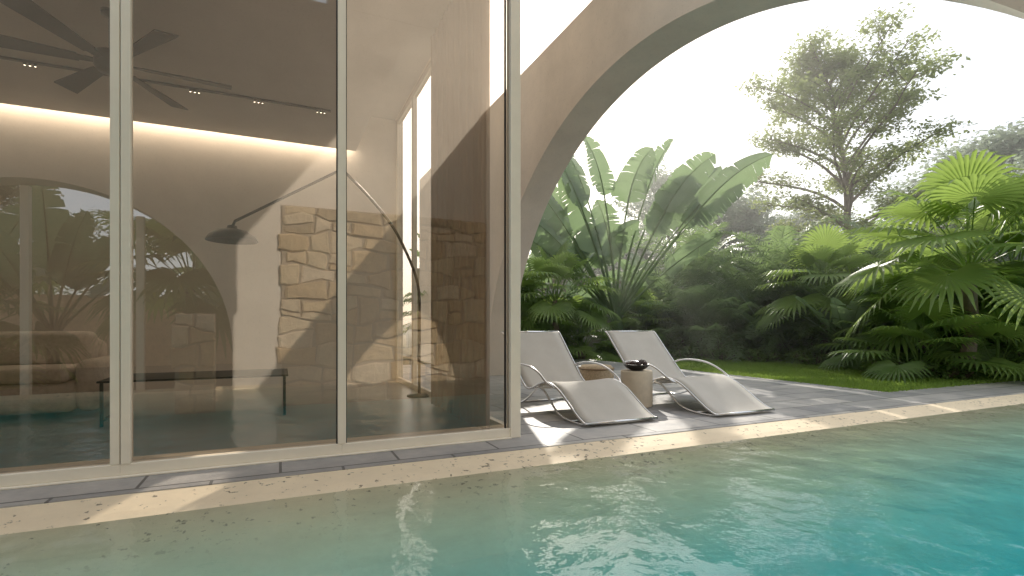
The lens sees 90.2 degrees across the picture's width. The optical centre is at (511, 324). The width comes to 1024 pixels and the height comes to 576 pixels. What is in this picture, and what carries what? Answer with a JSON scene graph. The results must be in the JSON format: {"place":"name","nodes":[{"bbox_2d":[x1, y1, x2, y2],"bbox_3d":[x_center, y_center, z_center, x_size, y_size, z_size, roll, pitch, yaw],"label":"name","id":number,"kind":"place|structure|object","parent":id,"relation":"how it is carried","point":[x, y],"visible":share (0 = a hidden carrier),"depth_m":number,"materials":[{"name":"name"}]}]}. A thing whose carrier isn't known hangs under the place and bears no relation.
{"place":"outdoors","nodes":[
{"label":"outdoors","id":0,"kind":"place"},
{"bbox_2d":[0,381,491,472],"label":"floor","id":1,"kind":"structure","parent":0,"point":[168,424],"depth_m":5.15,"materials":[{"name":"stone"}]},
{"bbox_2d":[0,331,109,415],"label":"sofa","id":2,"kind":"object","parent":1,"relation":"on","point":[51,371],"visible":0.85,"depth_m":5.53,"materials":[{"name":"beige fabric"}]},
{"bbox_2d":[96,368,287,426],"bbox_3d":[-3.417,0.775,5.670,1.700,0.450,0.850,0,0,-24],"label":"coffee table","id":3,"kind":"object","parent":1,"relation":"on","point":[174,376],"visible":0.76,"depth_m":5.51,"materials":[{"name":"brown metal"}]},
{"bbox_2d":[0,103,402,392],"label":"walls","id":4,"kind":"structure","parent":1,"relation":"on","point":[266,301],"depth_m":7.81,"materials":[{"name":"paint"}]},
{"bbox_2d":[0,0,452,150],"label":"ceiling","id":5,"kind":"structure","parent":4,"relation":"attached to","point":[280,50],"depth_m":5.76,"materials":[{"name":"paint"}]},
{"bbox_2d":[0,0,231,109],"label":"ceiling fan","id":6,"kind":"object","parent":5,"relation":"hanging from","point":[78,81],"visible":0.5,"depth_m":4.51},
{"bbox_2d":[0,56,330,113],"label":"track light","id":7,"kind":"object","parent":5,"relation":"attached to","point":[35,63],"visible":1,"depth_m":6.22,"materials":[{"name":"brown metal"}]},
{"bbox_2d":[431,0,489,428],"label":"curtain","id":8,"kind":"object","parent":5,"relation":"hanging from","point":[460,213],"visible":0.98,"depth_m":5.27,"materials":[{"name":"beige fabric"}]},
{"bbox_2d":[395,57,430,121],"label":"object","id":9,"kind":"object","parent":4,"relation":"on","point":[423,71],"visible":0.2,"depth_m":7.79,"materials":[{"name":"paint"}]},
{"bbox_2d":[0,0,520,490],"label":"window frames","id":10,"kind":"structure","parent":1,"relation":"on","point":[122,464],"depth_m":3.82,"materials":[{"name":"beige paint"}]},
{"bbox_2d":[336,0,505,443],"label":"glazing gaskets","id":11,"kind":"object","parent":10,"relation":"attached to","point":[346,218],"visible":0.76,"depth_m":3.95,"materials":[{"name":"rubber"}]},
{"bbox_2d":[205,171,428,397],"bbox_3d":[-2.384,-0.514,6.605,2.745,3.025,0.570,0,0,-24],"label":"arc floor lamp","id":12,"kind":"object","parent":1,"relation":"on","point":[232,234],"visible":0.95,"depth_m":6.45,"materials":[{"name":"brown metal"}]},
{"bbox_2d":[403,290,545,334],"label":"areca palm","id":13,"kind":"object","parent":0,"point":[406,301],"visible":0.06,"depth_m":15.13,"materials":[{"name":"green plant"}]},
{"bbox_2d":[403,325,578,364],"bbox_3d":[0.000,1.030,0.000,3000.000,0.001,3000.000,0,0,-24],"label":"ground","id":14,"kind":"structure","parent":0,"point":[407,348],"depth_m":21.96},
{"bbox_2d":[0,394,1023,575],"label":"swimming pool","id":15,"kind":"structure","parent":14,"relation":"in","point":[864,493],"depth_m":3.36,"materials":[{"name":"liquid"}]},
{"bbox_2d":[0,359,1023,507],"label":"stone deck","id":16,"kind":"structure","parent":14,"relation":"on","point":[544,424],"depth_m":5.21,"materials":[{"name":"stone"}]},
{"bbox_2d":[501,331,657,425],"bbox_3d":[0.685,0.545,6.067,0.990,0.912,2.099,0,0,-24],"label":"sun lounger","id":17,"kind":"object","parent":16,"relation":"on","point":[547,361],"visible":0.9,"depth_m":5.76,"materials":[{"name":"fabric"}]},
{"bbox_2d":[578,364,614,380],"bbox_3d":[1.393,0.830,8.428,0.594,0.340,0.594,0,0,-24],"label":"woven pouf","id":18,"kind":"object","parent":16,"relation":"on","point":[591,371],"visible":0.56,"depth_m":8.19,"materials":[{"name":"wicker"}]},
{"bbox_2d":[621,369,652,407],"bbox_3d":[1.536,0.782,6.297,0.384,0.435,0.384,0,0,-24],"label":"side table","id":19,"kind":"object","parent":16,"relation":"on","point":[639,384],"visible":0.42,"depth_m":6.13,"materials":[{"name":"stone"}]},
{"bbox_2d":[623,359,649,370],"bbox_3d":[1.536,0.497,6.297,0.330,0.133,0.330,0,0,-24],"label":"fruit bowl","id":20,"kind":"object","parent":19,"relation":"on","point":[640,365],"visible":1,"depth_m":6.21,"materials":[{"name":"black ceramic"}]},
{"bbox_2d":[605,330,774,415],"bbox_3d":[2.163,0.545,6.584,0.990,0.912,2.099,0,0,-24],"label":"sun lounger","id":21,"kind":"object","parent":16,"relation":"on","point":[718,394],"visible":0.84,"depth_m":6.28,"materials":[{"name":"fabric"}]},
{"bbox_2d":[521,302,554,330],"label":"fan palm","id":22,"kind":"object","parent":14,"relation":"on","point":[524,307],"visible":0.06,"depth_m":14.40,"materials":[{"name":"green plant"}]},
{"bbox_2d":[521,275,572,351],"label":"fan palm","id":23,"kind":"object","parent":14,"relation":"on","point":[529,284],"visible":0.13,"depth_m":14.79,"materials":[{"name":"green plant"}]},
{"bbox_2d":[536,289,588,354],"bbox_3d":[1.081,-0.060,17.472,3.343,2.812,3.522,0,0,16],"label":"shrub","id":24,"kind":"object","parent":14,"relation":"on","point":[567,338],"visible":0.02,"depth_m":16.58,"materials":[{"name":"green plant"}]},
{"bbox_2d":[417,268,710,354],"bbox_3d":[15.618,-0.435,15.739,38.187,2.930,12.482,0,0,8],"label":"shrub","id":25,"kind":"object","parent":14,"relation":"on","point":[417,307],"depth_m":17.22,"materials":[{"name":"green plant"}]},
{"bbox_2d":[521,239,621,334],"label":"fan palm","id":26,"kind":"object","parent":14,"relation":"on","point":[559,265],"visible":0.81,"depth_m":14.28,"materials":[{"name":"green plant"}]},
{"bbox_2d":[525,216,639,298],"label":"travellers palm","id":27,"kind":"object","parent":14,"relation":"on","point":[625,227],"visible":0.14,"depth_m":16.56,"materials":[{"name":"green plant"}]},
{"bbox_2d":[546,310,620,360],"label":"fan palm","id":28,"kind":"object","parent":14,"relation":"on","point":[580,352],"visible":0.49,"depth_m":14.86,"materials":[{"name":"green plant"}]},
{"bbox_2d":[583,232,661,275],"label":"distant tree","id":29,"kind":"object","parent":14,"relation":"on","point":[597,271],"visible":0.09,"depth_m":31.58,"materials":[{"name":"green plant"}]},
{"bbox_2d":[543,275,785,349],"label":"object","id":30,"kind":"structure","parent":14,"relation":"on","point":[591,342],"depth_m":19.96,"materials":[{"name":"green plant"}]},
{"bbox_2d":[606,159,768,277],"bbox_3d":[11.708,-4.980,33.901,12.021,12.186,10.870,0,0,7],"label":"distant tree","id":31,"kind":"object","parent":14,"relation":"on","point":[661,180],"visible":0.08,"depth_m":32.15,"materials":[{"name":"green plant"}]},
{"bbox_2d":[419,0,1023,375],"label":"arched wall","id":32,"kind":"structure","parent":14,"relation":"on","point":[589,66],"depth_m":7.29,"materials":[{"name":"paint"}]},
{"bbox_2d":[711,247,756,291],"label":"distant tree","id":33,"kind":"object","parent":14,"relation":"on","point":[731,266],"visible":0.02,"depth_m":25.83,"materials":[{"name":"green plant"}]},
{"bbox_2d":[686,187,810,254],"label":"distant tree","id":34,"kind":"object","parent":14,"relation":"on","point":[758,221],"visible":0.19,"depth_m":32.94,"materials":[{"name":"green plant"}]},
{"bbox_2d":[753,230,859,282],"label":"distant tree","id":35,"kind":"object","parent":14,"relation":"on","point":[785,240],"depth_m":28.94,"materials":[{"name":"green plant"}]},
{"bbox_2d":[755,204,869,270],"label":"distant tree","id":36,"kind":"object","parent":14,"relation":"on","point":[799,218],"visible":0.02,"depth_m":33.78,"materials":[{"name":"green plant"}]},
{"bbox_2d":[735,2,977,271],"bbox_3d":[12.894,-5.093,19.413,8.073,12.262,8.805,0,0,3],"label":"leafy tree","id":37,"kind":"object","parent":14,"relation":"on","point":[809,78],"visible":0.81,"depth_m":18.98,"materials":[{"name":"green plant"}]},
{"bbox_2d":[883,182,976,241],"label":"distant tree","id":38,"kind":"object","parent":14,"relation":"on","point":[938,231],"visible":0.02,"depth_m":25.47,"materials":[{"name":"green plant"}]},
{"bbox_2d":[860,117,1023,226],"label":"distant tree","id":39,"kind":"object","parent":14,"relation":"on","point":[1007,142],"visible":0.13,"depth_m":27.93,"materials":[{"name":"green plant"}]},
{"bbox_2d":[927,278,1023,380],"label":"fan palm","id":40,"kind":"object","parent":14,"relation":"on","point":[1021,280],"visible":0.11,"depth_m":9.57,"materials":[{"name":"green plant"}]},
{"bbox_2d":[940,215,1023,263],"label":"distant tree","id":41,"kind":"object","parent":14,"relation":"on","point":[1006,257],"visible":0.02,"depth_m":16.89,"materials":[{"name":"green plant"}]},
{"bbox_2d":[994,149,1023,261],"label":"distant tree","id":42,"kind":"object","parent":14,"relation":"on","point":[1020,172],"visible":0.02,"depth_m":21.43,"materials":[{"name":"green plant"}]},
{"bbox_2d":[615,253,720,293],"bbox_3d":[5.549,-0.935,18.297,3.702,3.930,4.284,0,0,8],"label":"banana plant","id":43,"kind":"object","parent":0,"point":[623,263],"visible":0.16,"depth_m":17.86,"materials":[{"name":"green plant"}]},
{"bbox_2d":[403,0,1023,324],"label":"sky","id":44,"kind":"structure","parent":0,"point":[691,98],"materials":[{"name":"white"}]},
{"bbox_2d":[574,350,1019,391],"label":"lawn","id":45,"kind":"structure","parent":0,"point":[816,374],"depth_m":9.80,"materials":[{"name":"green plant"}]},
{"bbox_2d":[562,280,609,344],"bbox_3d":[2.117,-0.274,16.802,2.471,2.608,3.426,0,0,-45],"label":"banana plant","id":46,"kind":"object","parent":45,"relation":"on","point":[570,297],"visible":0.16,"depth_m":16.40,"materials":[{"name":"green plant"}]},
{"bbox_2d":[595,347,619,356],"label":"ground cover plant","id":47,"kind":"object","parent":45,"relation":"on","point":[609,350],"visible":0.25,"depth_m":15.25,"materials":[{"name":"green plant"}]},
{"bbox_2d":[594,315,666,352],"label":"fan palm","id":48,"kind":"object","parent":45,"relation":"on","point":[630,326],"visible":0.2,"depth_m":15.70,"materials":[{"name":"green plant"}]},
{"bbox_2d":[595,287,691,355],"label":"fan palm","id":49,"kind":"object","parent":45,"relation":"on","point":[647,295],"visible":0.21,"depth_m":16.25,"materials":[{"name":"green plant"}]},
{"bbox_2d":[571,260,727,356],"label":"areca palm","id":50,"kind":"object","parent":45,"relation":"on","point":[658,316],"visible":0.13,"depth_m":16.39,"materials":[{"name":"green plant"}]},
{"bbox_2d":[530,136,772,355],"bbox_3d":[2.766,-2.463,15.752,9.437,7.018,2.255,0,0,2],"label":"travellers palm","id":51,"kind":"object","parent":45,"relation":"on","point":[694,196],"visible":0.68,"depth_m":15.50,"materials":[{"name":"green plant"}]},
{"bbox_2d":[630,282,691,325],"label":"banana plant","id":52,"kind":"object","parent":45,"relation":"on","point":[665,314],"visible":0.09,"depth_m":16.41,"materials":[{"name":"green plant"}]},
{"bbox_2d":[635,321,692,355],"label":"shrub","id":53,"kind":"object","parent":45,"relation":"on","point":[672,341],"visible":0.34,"depth_m":15.65,"materials":[{"name":"green plant"}]},
{"bbox_2d":[668,346,704,359],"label":"ground cover plant","id":54,"kind":"object","parent":45,"relation":"on","point":[690,352],"visible":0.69,"depth_m":14.69,"materials":[{"name":"green plant"}]},
{"bbox_2d":[611,222,770,348],"bbox_3d":[6.410,-1.320,18.244,5.924,4.700,5.943,0,0,-45],"label":"date palm","id":55,"kind":"object","parent":45,"relation":"on","point":[689,238],"visible":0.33,"depth_m":17.66,"materials":[{"name":"green plant"}]},
{"bbox_2d":[622,258,788,362],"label":"areca palm","id":56,"kind":"object","parent":45,"relation":"on","point":[700,315],"visible":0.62,"depth_m":15.39,"materials":[{"name":"green plant"}]},
{"bbox_2d":[700,347,743,360],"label":"ground cover plant","id":57,"kind":"object","parent":45,"relation":"on","point":[717,355],"visible":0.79,"depth_m":14.08,"materials":[{"name":"green plant"}]},
{"bbox_2d":[686,321,759,356],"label":"shrub","id":58,"kind":"object","parent":45,"relation":"on","point":[736,344],"visible":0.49,"depth_m":15.05,"materials":[{"name":"green plant"}]},
{"bbox_2d":[683,264,783,355],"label":"areca palm","id":59,"kind":"object","parent":45,"relation":"on","point":[739,299],"visible":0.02,"depth_m":16.44,"materials":[{"name":"green plant"}]},
{"bbox_2d":[652,259,828,355],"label":"areca palm","id":60,"kind":"object","parent":45,"relation":"on","point":[732,279],"visible":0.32,"depth_m":15.45,"materials":[{"name":"green plant"}]},
{"bbox_2d":[712,247,769,283],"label":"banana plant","id":61,"kind":"object","parent":45,"relation":"on","point":[736,268],"visible":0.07,"depth_m":18.16,"materials":[{"name":"green plant"}]},
{"bbox_2d":[738,347,788,362],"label":"ground cover plant","id":62,"kind":"object","parent":45,"relation":"on","point":[753,355],"visible":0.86,"depth_m":13.43,"materials":[{"name":"green plant"}]},
{"bbox_2d":[683,214,861,351],"bbox_3d":[8.556,-1.152,16.246,5.519,4.364,5.501,0,0,37],"label":"date palm","id":63,"kind":"object","parent":45,"relation":"on","point":[777,233],"visible":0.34,"depth_m":15.58,"materials":[{"name":"green plant"}]},
{"bbox_2d":[732,289,813,355],"bbox_3d":[7.457,-0.013,14.608,2.741,2.086,1.977,0,0,-12],"label":"banana plant","id":64,"kind":"object","parent":45,"relation":"on","point":[747,316],"visible":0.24,"depth_m":14.63,"materials":[{"name":"green plant"}]},
{"bbox_2d":[756,273,820,352],"bbox_3d":[9.193,-0.169,16.797,3.874,3.093,3.677,0,0,-24],"label":"shrub","id":65,"kind":"object","parent":45,"relation":"on","point":[770,303],"visible":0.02,"depth_m":15.81,"materials":[{"name":"green plant"}]},
{"bbox_2d":[707,238,872,366],"bbox_3d":[8.153,-0.436,14.628,5.289,3.713,5.661,0,0,38],"label":"areca palm","id":66,"kind":"object","parent":45,"relation":"on","point":[789,323],"visible":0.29,"depth_m":13.92,"materials":[{"name":"green plant"}]},
{"bbox_2d":[769,324,836,361],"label":"shrub","id":67,"kind":"object","parent":45,"relation":"on","point":[799,342],"visible":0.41,"depth_m":13.54,"materials":[{"name":"green plant"}]},
{"bbox_2d":[784,348,836,365],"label":"ground cover plant","id":68,"kind":"object","parent":45,"relation":"on","point":[801,359],"visible":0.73,"depth_m":12.57,"materials":[{"name":"green plant"}]},
{"bbox_2d":[750,223,884,361],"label":"fan palm","id":69,"kind":"object","parent":45,"relation":"on","point":[826,247],"visible":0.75,"depth_m":12.98,"materials":[{"name":"green plant"}]},
{"bbox_2d":[709,237,956,352],"bbox_3d":[9.502,-0.704,15.662,6.481,3.467,6.376,0,0,41],"label":"areca palm","id":70,"kind":"object","parent":45,"relation":"on","point":[764,247],"visible":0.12,"depth_m":14.91,"materials":[{"name":"green plant"}]},
{"bbox_2d":[792,282,880,366],"bbox_3d":[7.895,-0.013,11.887,1.977,2.086,2.741,0,0,-37],"label":"banana plant","id":71,"kind":"object","parent":45,"relation":"on","point":[854,314],"visible":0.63,"depth_m":11.51,"materials":[{"name":"green plant"}]},
{"bbox_2d":[763,284,918,364],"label":"areca palm","id":72,"kind":"object","parent":45,"relation":"on","point":[821,332],"visible":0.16,"depth_m":12.97,"materials":[{"name":"green plant"}]},
{"bbox_2d":[782,234,979,348],"bbox_3d":[10.836,-0.570,13.887,5.982,3.200,5.885,0,0,1],"label":"areca palm","id":73,"kind":"object","parent":45,"relation":"on","point":[884,258],"visible":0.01,"depth_m":13.12,"materials":[{"name":"green plant"}]},
{"bbox_2d":[799,212,977,295],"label":"date palm","id":74,"kind":"object","parent":45,"relation":"on","point":[876,248],"visible":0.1,"depth_m":14.14,"materials":[{"name":"green plant"}]},
{"bbox_2d":[811,294,980,370],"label":"fan palm","id":75,"kind":"object","parent":45,"relation":"on","point":[889,306],"visible":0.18,"depth_m":10.84,"materials":[{"name":"green plant"}]},
{"bbox_2d":[859,356,934,378],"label":"ground cover plant","id":76,"kind":"object","parent":45,"relation":"on","point":[867,364],"visible":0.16,"depth_m":9.99,"materials":[{"name":"green plant"}]},
{"bbox_2d":[854,328,945,356],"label":"shrub","id":77,"kind":"object","parent":45,"relation":"on","point":[901,346],"visible":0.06,"depth_m":11.74,"materials":[{"name":"green plant"}]},
{"bbox_2d":[824,149,1023,377],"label":"fan palm","id":78,"kind":"object","parent":45,"relation":"on","point":[954,185],"visible":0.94,"depth_m":8.99,"materials":[{"name":"green plant"}]},
{"bbox_2d":[826,298,1023,383],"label":"fan palm","id":79,"kind":"object","parent":45,"relation":"on","point":[911,321],"visible":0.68,"depth_m":9.24,"materials":[{"name":"green plant"}]},
{"bbox_2d":[828,249,1023,377],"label":"fan palm","id":80,"kind":"object","parent":45,"relation":"on","point":[939,261],"visible":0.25,"depth_m":10.39,"materials":[{"name":"green plant"}]},
{"bbox_2d":[829,236,1023,357],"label":"fan palm","id":81,"kind":"object","parent":45,"relation":"on","point":[881,256],"visible":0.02,"depth_m":13.42,"materials":[{"name":"green plant"}]},
{"bbox_2d":[914,359,993,379],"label":"ground cover plant","id":82,"kind":"object","parent":45,"relation":"on","point":[955,369],"visible":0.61,"depth_m":9.22,"materials":[{"name":"green plant"}]},
{"bbox_2d":[916,305,1023,381],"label":"fan palm","id":83,"kind":"object","parent":45,"relation":"on","point":[1003,329],"visible":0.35,"depth_m":9.21,"materials":[{"name":"green plant"}]},
{"bbox_2d":[918,333,1021,363],"bbox_3d":[9.658,0.596,10.824,1.867,1.148,1.832,0,0,16],"label":"shrub","id":84,"kind":"object","parent":45,"relation":"on","point":[1003,346],"visible":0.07,"depth_m":10.35,"materials":[{"name":"green plant"}]},
{"bbox_2d":[930,214,1023,355],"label":"fan palm","id":85,"kind":"object","parent":45,"relation":"on","point":[1018,238],"visible":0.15,"depth_m":10.84,"materials":[{"name":"green plant"}]},
{"bbox_2d":[995,356,1023,376],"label":"ground cover plant","id":86,"kind":"object","parent":45,"relation":"on","point":[1017,360],"visible":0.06,"depth_m":9.73,"materials":[{"name":"green plant"}]},
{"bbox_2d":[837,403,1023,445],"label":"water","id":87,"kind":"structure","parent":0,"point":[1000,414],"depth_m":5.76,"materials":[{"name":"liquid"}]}
]}

